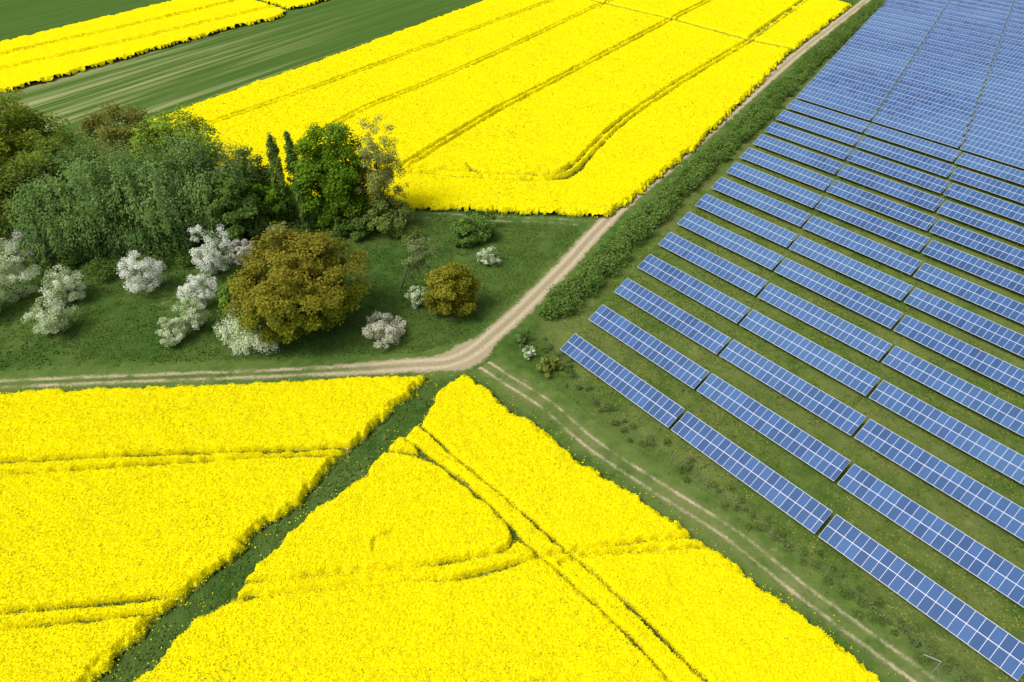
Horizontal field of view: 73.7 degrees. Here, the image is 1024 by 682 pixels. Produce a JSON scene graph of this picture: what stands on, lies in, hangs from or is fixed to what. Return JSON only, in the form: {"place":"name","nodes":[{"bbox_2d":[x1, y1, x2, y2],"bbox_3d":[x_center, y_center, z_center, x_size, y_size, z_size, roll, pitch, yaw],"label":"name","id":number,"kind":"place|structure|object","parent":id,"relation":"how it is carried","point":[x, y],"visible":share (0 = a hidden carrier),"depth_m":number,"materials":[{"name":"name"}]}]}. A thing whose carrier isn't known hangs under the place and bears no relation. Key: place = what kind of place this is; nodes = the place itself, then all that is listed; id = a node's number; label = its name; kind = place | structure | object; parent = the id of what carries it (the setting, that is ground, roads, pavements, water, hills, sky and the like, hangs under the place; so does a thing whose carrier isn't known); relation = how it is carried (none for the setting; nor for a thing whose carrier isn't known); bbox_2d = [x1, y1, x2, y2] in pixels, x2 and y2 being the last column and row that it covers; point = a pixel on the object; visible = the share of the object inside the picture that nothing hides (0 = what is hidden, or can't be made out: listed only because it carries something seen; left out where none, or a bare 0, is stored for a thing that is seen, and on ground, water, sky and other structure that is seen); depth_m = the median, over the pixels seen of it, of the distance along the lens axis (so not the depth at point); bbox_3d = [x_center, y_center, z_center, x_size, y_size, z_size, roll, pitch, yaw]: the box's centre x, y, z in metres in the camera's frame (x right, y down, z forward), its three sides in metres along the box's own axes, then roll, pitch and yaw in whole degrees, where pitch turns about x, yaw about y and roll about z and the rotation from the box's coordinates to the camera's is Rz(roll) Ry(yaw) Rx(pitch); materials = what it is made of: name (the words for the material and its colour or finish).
{"place":"outdoors","nodes":[
{"label":"outdoors","id":0,"kind":"place"},
{"bbox_2d":[0,0,285,93],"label":"rapeseed field","id":1,"kind":"structure","parent":0,"point":[47,55],"depth_m":221.35,"materials":[{"name":"yellow plant"}]},
{"bbox_2d":[0,0,291,87],"bbox_3d":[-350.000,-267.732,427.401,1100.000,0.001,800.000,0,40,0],"label":"wheat field","id":2,"kind":"structure","parent":0,"point":[23,17],"depth_m":247.75,"materials":[{"name":"green plant"}]},
{"bbox_2d":[0,371,430,681],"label":"rapeseed field","id":3,"kind":"structure","parent":0,"point":[129,516],"depth_m":80.32,"materials":[{"name":"yellow plant"}]},
{"bbox_2d":[0,0,481,135],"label":"wheat field","id":4,"kind":"structure","parent":0,"point":[192,72],"depth_m":205.76,"materials":[{"name":"green plant"}]},
{"bbox_2d":[261,0,325,9],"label":"rapeseed field","id":5,"kind":"structure","parent":0,"point":[286,4],"depth_m":253.82,"materials":[{"name":"yellow plant"}]},
{"bbox_2d":[0,0,869,393],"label":"dirt road","id":6,"kind":"structure","parent":0,"point":[486,344],"depth_m":100.10,"materials":[{"name":"beige soil"}]},
{"bbox_2d":[406,210,586,227],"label":"dirt track","id":7,"kind":"structure","parent":0,"point":[515,219],"depth_m":132.29,"materials":[{"name":"green plant"}]},
{"bbox_2d":[154,0,851,217],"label":"rapeseed field","id":8,"kind":"structure","parent":0,"point":[578,108],"depth_m":179.84,"materials":[{"name":"yellow plant"}]},
{"bbox_2d":[120,374,888,681],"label":"rapeseed field","id":9,"kind":"structure","parent":0,"point":[469,530],"depth_m":70.38,"materials":[{"name":"yellow plant"}]},
{"bbox_2d":[0,0,1023,681],"bbox_3d":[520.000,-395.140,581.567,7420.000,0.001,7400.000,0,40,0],"label":"ground","id":10,"kind":"structure","parent":0,"point":[558,332],"depth_m":102.05,"materials":[{"name":"green plant"}]},
{"bbox_2d":[0,290,3,311],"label":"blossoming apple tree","id":11,"kind":"object","parent":10,"relation":"on","point":[1,293],"visible":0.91,"depth_m":107.41,"materials":[{"name":"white plant"}]},
{"bbox_2d":[0,237,40,302],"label":"blossoming apple tree","id":12,"kind":"object","parent":10,"relation":"on","point":[7,267],"visible":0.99,"depth_m":108.20,"materials":[{"name":"white plant"}]},
{"bbox_2d":[0,153,52,252],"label":"deciduous tree","id":13,"kind":"object","parent":10,"relation":"on","point":[13,173],"visible":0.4,"depth_m":117.25,"materials":[{"name":"green plant"}]},
{"bbox_2d":[9,221,53,261],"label":"blossoming apple tree","id":14,"kind":"object","parent":10,"relation":"on","point":[20,236],"visible":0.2,"depth_m":116.03,"materials":[{"name":"white plant"}]},
{"bbox_2d":[0,85,88,182],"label":"deciduous tree","id":15,"kind":"object","parent":10,"relation":"on","point":[16,134],"visible":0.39,"depth_m":128.20,"materials":[{"name":"green plant"}]},
{"bbox_2d":[20,297,78,335],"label":"blossoming apple tree","id":16,"kind":"object","parent":10,"relation":"on","point":[46,320],"visible":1,"depth_m":102.57,"materials":[{"name":"white plant"}]},
{"bbox_2d":[0,171,102,265],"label":"weeping birch tree","id":17,"kind":"object","parent":10,"relation":"on","point":[35,201],"visible":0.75,"depth_m":115.55,"materials":[{"name":"green plant"}]},
{"bbox_2d":[14,125,99,193],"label":"deciduous tree","id":18,"kind":"object","parent":10,"relation":"on","point":[43,152],"visible":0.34,"depth_m":121.67,"materials":[{"name":"green plant"}]},
{"bbox_2d":[38,265,85,307],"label":"blossoming apple tree","id":19,"kind":"object","parent":10,"relation":"on","point":[61,281],"visible":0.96,"depth_m":109.03,"materials":[{"name":"white plant"}]},
{"bbox_2d":[34,128,152,262],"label":"weeping birch tree","id":20,"kind":"object","parent":10,"relation":"on","point":[87,189],"visible":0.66,"depth_m":116.42,"materials":[{"name":"green plant"}]},
{"bbox_2d":[75,100,160,186],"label":"deciduous tree","id":21,"kind":"object","parent":10,"relation":"on","point":[124,135],"visible":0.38,"depth_m":129.36,"materials":[{"name":"green plant"}]},
{"bbox_2d":[116,250,166,292],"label":"blossoming apple tree","id":22,"kind":"object","parent":10,"relation":"on","point":[154,272],"visible":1,"depth_m":110.47,"materials":[{"name":"white plant"}]},
{"bbox_2d":[92,136,202,260],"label":"weeping birch tree","id":23,"kind":"object","parent":10,"relation":"on","point":[153,215],"visible":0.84,"depth_m":115.79,"materials":[{"name":"green plant"}]},
{"bbox_2d":[155,317,186,346],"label":"blossoming apple tree","id":24,"kind":"object","parent":10,"relation":"on","point":[175,336],"visible":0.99,"depth_m":101.23,"materials":[{"name":"white plant"}]},
{"bbox_2d":[129,104,220,181],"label":"deciduous tree","id":25,"kind":"object","parent":10,"relation":"on","point":[160,124],"visible":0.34,"depth_m":128.97,"materials":[{"name":"green plant"}]},
{"bbox_2d":[171,296,210,334],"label":"blossoming apple tree","id":26,"kind":"object","parent":10,"relation":"on","point":[186,310],"visible":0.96,"depth_m":103.07,"materials":[{"name":"white plant"}]},
{"bbox_2d":[176,273,218,308],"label":"blossoming apple tree","id":27,"kind":"object","parent":10,"relation":"on","point":[202,294],"visible":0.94,"depth_m":107.61,"materials":[{"name":"white plant"}]},
{"bbox_2d":[135,127,260,249],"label":"weeping birch tree","id":28,"kind":"object","parent":10,"relation":"on","point":[196,176],"visible":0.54,"depth_m":119.77,"materials":[{"name":"green plant"}]},
{"bbox_2d":[187,223,235,274],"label":"blossoming apple tree","id":29,"kind":"object","parent":10,"relation":"on","point":[207,251],"visible":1,"depth_m":113.30,"materials":[{"name":"white plant"}]},
{"bbox_2d":[7,219,423,283],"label":"undergrowth","id":30,"kind":"object","parent":10,"relation":"on","point":[106,269],"visible":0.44,"depth_m":118.14,"materials":[{"name":"green plant"}]},
{"bbox_2d":[216,279,243,318],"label":"green bush","id":31,"kind":"object","parent":10,"relation":"on","point":[224,288],"visible":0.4,"depth_m":105.65,"materials":[{"name":"green plant"}]},
{"bbox_2d":[191,171,270,251],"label":"deciduous tree","id":32,"kind":"object","parent":10,"relation":"on","point":[239,212],"visible":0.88,"depth_m":117.91,"materials":[{"name":"green plant"}]},
{"bbox_2d":[227,238,255,265],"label":"blossoming apple tree","id":33,"kind":"object","parent":10,"relation":"on","point":[243,243],"visible":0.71,"depth_m":114.69,"materials":[{"name":"white plant"}]},
{"bbox_2d":[212,305,279,355],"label":"blossoming willow bush","id":34,"kind":"object","parent":10,"relation":"on","point":[249,339],"visible":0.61,"depth_m":99.65,"materials":[{"name":"white plant"}]},
{"bbox_2d":[227,144,277,205],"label":"deciduous tree","id":35,"kind":"object","parent":10,"relation":"on","point":[265,174],"visible":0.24,"depth_m":129.12,"materials":[{"name":"green plant"}]},
{"bbox_2d":[248,182,295,229],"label":"deciduous tree","id":36,"kind":"object","parent":10,"relation":"on","point":[271,198],"visible":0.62,"depth_m":125.56,"materials":[{"name":"green plant"}]},
{"bbox_2d":[265,221,286,246],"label":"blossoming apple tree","id":37,"kind":"object","parent":10,"relation":"on","point":[270,228],"visible":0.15,"depth_m":121.80,"materials":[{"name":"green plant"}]},
{"bbox_2d":[103,380,453,681],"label":"verge grass","id":38,"kind":"structure","parent":10,"relation":"on","point":[210,588],"depth_m":74.77,"materials":[{"name":"green plant"}]},
{"bbox_2d":[265,132,294,225],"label":"poplar tree","id":39,"kind":"object","parent":10,"relation":"on","point":[275,163],"visible":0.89,"depth_m":123.93,"materials":[{"name":"green plant"}]},
{"bbox_2d":[0,204,584,370],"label":"meadow grass","id":40,"kind":"structure","parent":10,"relation":"on","point":[295,347],"depth_m":110.28,"materials":[{"name":"green plant"}]},
{"bbox_2d":[283,130,302,221],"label":"poplar tree","id":41,"kind":"object","parent":10,"relation":"on","point":[291,155],"visible":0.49,"depth_m":121.51,"materials":[{"name":"green plant"}]},
{"bbox_2d":[222,221,372,346],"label":"maple tree","id":42,"kind":"object","parent":10,"relation":"on","point":[303,282],"visible":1,"depth_m":97.80,"materials":[{"name":"brown plant"}]},
{"bbox_2d":[295,169,315,231],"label":"poplar tree","id":43,"kind":"object","parent":10,"relation":"on","point":[308,220],"visible":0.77,"depth_m":125.02,"materials":[{"name":"green plant"}]},
{"bbox_2d":[290,121,371,227],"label":"maple tree","id":44,"kind":"object","parent":10,"relation":"on","point":[328,176],"visible":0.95,"depth_m":121.66,"materials":[{"name":"green plant"}]},
{"bbox_2d":[332,209,368,241],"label":"green bush","id":45,"kind":"object","parent":10,"relation":"on","point":[357,234],"visible":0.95,"depth_m":124.98,"materials":[{"name":"green plant"}]},
{"bbox_2d":[350,113,408,216],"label":"sparse ash tree","id":46,"kind":"object","parent":10,"relation":"on","point":[379,181],"visible":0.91,"depth_m":123.80,"materials":[{"name":"green plant"}]},
{"bbox_2d":[353,195,414,237],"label":"green bush","id":47,"kind":"object","parent":10,"relation":"on","point":[386,220],"visible":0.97,"depth_m":126.06,"materials":[{"name":"green plant"}]},
{"bbox_2d":[362,310,406,348],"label":"blossoming apple tree","id":48,"kind":"object","parent":10,"relation":"on","point":[390,333],"visible":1,"depth_m":101.41,"materials":[{"name":"white plant"}]},
{"bbox_2d":[404,285,425,308],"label":"blossoming apple tree","id":49,"kind":"object","parent":10,"relation":"on","point":[413,297],"visible":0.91,"depth_m":109.05,"materials":[{"name":"white plant"}]},
{"bbox_2d":[400,233,437,288],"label":"sparse ash tree","id":50,"kind":"object","parent":10,"relation":"on","point":[417,260],"visible":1,"depth_m":109.05,"materials":[{"name":"green plant"}]},
{"bbox_2d":[422,261,482,316],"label":"copper hawthorn tree","id":51,"kind":"object","parent":10,"relation":"on","point":[451,293],"visible":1,"depth_m":104.17,"materials":[{"name":"brown plant"}]},
{"bbox_2d":[451,223,480,246],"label":"green bush","id":52,"kind":"object","parent":10,"relation":"on","point":[459,230],"visible":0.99,"depth_m":123.15,"materials":[{"name":"green plant"}]},
{"bbox_2d":[448,209,496,243],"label":"green bush","id":53,"kind":"object","parent":10,"relation":"on","point":[484,228],"visible":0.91,"depth_m":124.00,"materials":[{"name":"green plant"}]},
{"bbox_2d":[476,246,500,264],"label":"bush","id":54,"kind":"object","parent":10,"relation":"on","point":[490,259],"visible":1,"depth_m":118.72,"materials":[{"name":"white plant"}]},
{"bbox_2d":[513,329,530,346],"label":"green bush","id":55,"kind":"object","parent":10,"relation":"on","point":[519,338],"visible":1,"depth_m":102.02,"materials":[{"name":"green plant"}]},
{"bbox_2d":[522,345,535,359],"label":"blossoming bush","id":56,"kind":"object","parent":10,"relation":"on","point":[527,354],"visible":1,"depth_m":99.90,"materials":[{"name":"white plant"}]},
{"bbox_2d":[536,355,561,377],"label":"green bush","id":57,"kind":"object","parent":10,"relation":"on","point":[553,363],"visible":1,"depth_m":97.17,"materials":[{"name":"green plant"}]},
{"bbox_2d":[537,0,886,319],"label":"hedge","id":58,"kind":"object","parent":10,"relation":"on","point":[747,124],"visible":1,"depth_m":141.03,"materials":[{"name":"green plant"}]},
{"bbox_2d":[494,44,951,681],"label":"verge grass","id":59,"kind":"structure","parent":10,"relation":"on","point":[682,460],"depth_m":86.58,"materials":[{"name":"green plant"}]},
{"bbox_2d":[538,334,958,674],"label":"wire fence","id":60,"kind":"object","parent":10,"relation":"on","point":[738,502],"visible":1,"depth_m":77.54,"materials":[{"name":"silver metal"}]},
{"bbox_2d":[530,337,981,681],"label":"shrub row","id":61,"kind":"object","parent":10,"relation":"on","point":[751,513],"visible":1,"depth_m":74.69,"materials":[{"name":"green plant"}]},
{"bbox_2d":[560,334,1023,680],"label":"solar panel row","id":62,"kind":"object","parent":10,"relation":"on","point":[991,641],"visible":1,"depth_m":76.80,"materials":[{"name":"blue glass"}]},
{"bbox_2d":[589,304,1023,607],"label":"solar panel row","id":63,"kind":"object","parent":10,"relation":"on","point":[980,561],"visible":1,"depth_m":83.03,"materials":[{"name":"blue glass"}]},
{"bbox_2d":[614,278,1023,540],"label":"solar panel row","id":64,"kind":"object","parent":10,"relation":"on","point":[979,498],"visible":1,"depth_m":89.27,"materials":[{"name":"blue glass"}]},
{"bbox_2d":[638,254,1023,484],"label":"solar panel row","id":65,"kind":"object","parent":10,"relation":"on","point":[996,455],"visible":1,"depth_m":95.50,"materials":[{"name":"blue glass"}]},
{"bbox_2d":[658,232,1023,438],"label":"solar panel row","id":66,"kind":"object","parent":10,"relation":"on","point":[975,398],"visible":1,"depth_m":101.66,"materials":[{"name":"blue glass"}]},
{"bbox_2d":[677,212,1023,393],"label":"solar panel row","id":67,"kind":"object","parent":10,"relation":"on","point":[979,361],"visible":1,"depth_m":107.78,"materials":[{"name":"blue glass"}]},
{"bbox_2d":[695,194,1023,356],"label":"solar panel row","id":68,"kind":"object","parent":10,"relation":"on","point":[979,326],"visible":1,"depth_m":113.86,"materials":[{"name":"blue glass"}]},
{"bbox_2d":[711,177,1023,324],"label":"solar panel row","id":69,"kind":"object","parent":10,"relation":"on","point":[971,292],"visible":1,"depth_m":119.92,"materials":[{"name":"blue glass"}]},
{"bbox_2d":[726,162,1023,294],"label":"solar panel row","id":70,"kind":"object","parent":10,"relation":"on","point":[996,274],"visible":1,"depth_m":125.92,"materials":[{"name":"blue glass"}]},
{"bbox_2d":[740,148,1023,267],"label":"solar panel row","id":71,"kind":"object","parent":10,"relation":"on","point":[1014,256],"visible":1,"depth_m":132.03,"materials":[{"name":"blue glass"}]},
{"bbox_2d":[753,134,1023,244],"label":"solar panel row","id":72,"kind":"object","parent":10,"relation":"on","point":[1004,229],"visible":1,"depth_m":138.01,"materials":[{"name":"blue glass"}]},
{"bbox_2d":[765,122,1023,224],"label":"solar panel row","id":73,"kind":"object","parent":10,"relation":"on","point":[981,200],"visible":1,"depth_m":143.97,"materials":[{"name":"blue glass"}]},
{"bbox_2d":[776,110,1023,202],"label":"solar panel row","id":74,"kind":"object","parent":10,"relation":"on","point":[997,187],"visible":1,"depth_m":149.98,"materials":[{"name":"blue glass"}]},
{"bbox_2d":[786,99,1023,184],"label":"solar panel row","id":75,"kind":"object","parent":10,"relation":"on","point":[966,160],"visible":1,"depth_m":155.90,"materials":[{"name":"blue glass"}]},
{"bbox_2d":[796,89,1023,168],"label":"solar panel row","id":76,"kind":"object","parent":10,"relation":"on","point":[988,151],"visible":0.92,"depth_m":161.92,"materials":[{"name":"blue glass"}]},
{"bbox_2d":[804,81,1023,155],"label":"solar panel row","id":77,"kind":"object","parent":10,"relation":"on","point":[958,130],"visible":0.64,"depth_m":166.71,"materials":[{"name":"blue glass"}]},
{"bbox_2d":[811,74,1023,143],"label":"solar panel row","id":78,"kind":"object","parent":10,"relation":"on","point":[975,124],"visible":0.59,"depth_m":171.25,"materials":[{"name":"blue glass"}]},
{"bbox_2d":[818,67,1023,132],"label":"solar panel row","id":79,"kind":"object","parent":10,"relation":"on","point":[1002,121],"visible":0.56,"depth_m":176.30,"materials":[{"name":"blue glass"}]},
{"bbox_2d":[824,61,1023,121],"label":"solar panel row","id":80,"kind":"object","parent":10,"relation":"on","point":[947,96],"visible":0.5,"depth_m":180.91,"materials":[{"name":"blue glass"}]},
{"bbox_2d":[830,54,1023,111],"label":"solar panel row","id":81,"kind":"object","parent":10,"relation":"on","point":[962,91],"visible":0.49,"depth_m":185.91,"materials":[{"name":"blue glass"}]},
{"bbox_2d":[837,48,1023,102],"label":"solar panel row","id":82,"kind":"object","parent":10,"relation":"on","point":[990,90],"visible":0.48,"depth_m":190.33,"materials":[{"name":"blue glass"}]},
{"bbox_2d":[842,43,1023,93],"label":"solar panel row","id":83,"kind":"object","parent":10,"relation":"on","point":[1009,86],"visible":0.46,"depth_m":195.15,"materials":[{"name":"blue glass"}]},
{"bbox_2d":[847,37,1023,85],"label":"solar panel row","id":84,"kind":"object","parent":10,"relation":"on","point":[944,62],"visible":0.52,"depth_m":199.99,"materials":[{"name":"blue glass"}]},
{"bbox_2d":[853,32,1023,77],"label":"solar panel row","id":85,"kind":"object","parent":10,"relation":"on","point":[952,57],"visible":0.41,"depth_m":204.69,"materials":[{"name":"blue glass"}]},
{"bbox_2d":[857,26,1023,70],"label":"solar panel row","id":86,"kind":"object","parent":10,"relation":"on","point":[951,50],"visible":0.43,"depth_m":209.70,"materials":[{"name":"blue glass"}]},
{"bbox_2d":[863,22,1023,62],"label":"solar panel row","id":87,"kind":"object","parent":10,"relation":"on","point":[977,49],"visible":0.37,"depth_m":213.79,"materials":[{"name":"blue glass"}]},
{"bbox_2d":[866,17,1023,55],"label":"solar panel row","id":88,"kind":"object","parent":10,"relation":"on","point":[974,42],"visible":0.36,"depth_m":219.09,"materials":[{"name":"blue glass"}]},
{"bbox_2d":[871,12,1023,49],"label":"solar panel row","id":89,"kind":"object","parent":10,"relation":"on","point":[1011,44],"visible":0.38,"depth_m":223.50,"materials":[{"name":"blue glass"}]},
{"bbox_2d":[876,8,1023,43],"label":"solar panel row","id":90,"kind":"object","parent":10,"relation":"on","point":[1013,38],"visible":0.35,"depth_m":228.33,"materials":[{"name":"blue glass"}]},
{"bbox_2d":[881,4,1023,36],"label":"solar panel row","id":91,"kind":"object","parent":10,"relation":"on","point":[955,21],"visible":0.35,"depth_m":233.04,"materials":[{"name":"blue glass"}]},
{"bbox_2d":[884,0,1023,31],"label":"solar panel row","id":92,"kind":"object","parent":10,"relation":"on","point":[958,16],"visible":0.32,"depth_m":237.71,"materials":[{"name":"blue glass"}]},
{"bbox_2d":[892,0,1023,26],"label":"solar panel row","id":93,"kind":"object","parent":10,"relation":"on","point":[969,13],"visible":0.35,"depth_m":241.22,"materials":[{"name":"blue glass"}]},
{"bbox_2d":[916,0,1023,21],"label":"solar panel row","id":94,"kind":"object","parent":10,"relation":"on","point":[981,10],"visible":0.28,"depth_m":243.87,"materials":[{"name":"blue glass"}]},
{"bbox_2d":[937,0,1023,16],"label":"solar panel row","id":95,"kind":"object","parent":10,"relation":"on","point":[994,8],"visible":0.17,"depth_m":246.71,"materials":[{"name":"blue glass"}]},
{"bbox_2d":[963,0,1023,11],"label":"solar panel row","id":96,"kind":"object","parent":10,"relation":"on","point":[1001,5],"visible":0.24,"depth_m":249.25,"materials":[{"name":"blue glass"}]},
{"bbox_2d":[987,0,1023,6],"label":"solar panel row","id":97,"kind":"object","parent":10,"relation":"on","point":[1016,3],"visible":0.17,"depth_m":251.82,"materials":[{"name":"blue glass"}]},
{"bbox_2d":[466,354,966,681],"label":"farm track","id":98,"kind":"structure","parent":0,"point":[617,460],"depth_m":77.84,"materials":[{"name":"green plant"}]},
{"bbox_2d":[922,654,941,681],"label":"metal gate post","id":99,"kind":"object","parent":98,"relation":"on","point":[937,665],"visible":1,"depth_m":63.98,"materials":[{"name":"silver metal"}]}
]}

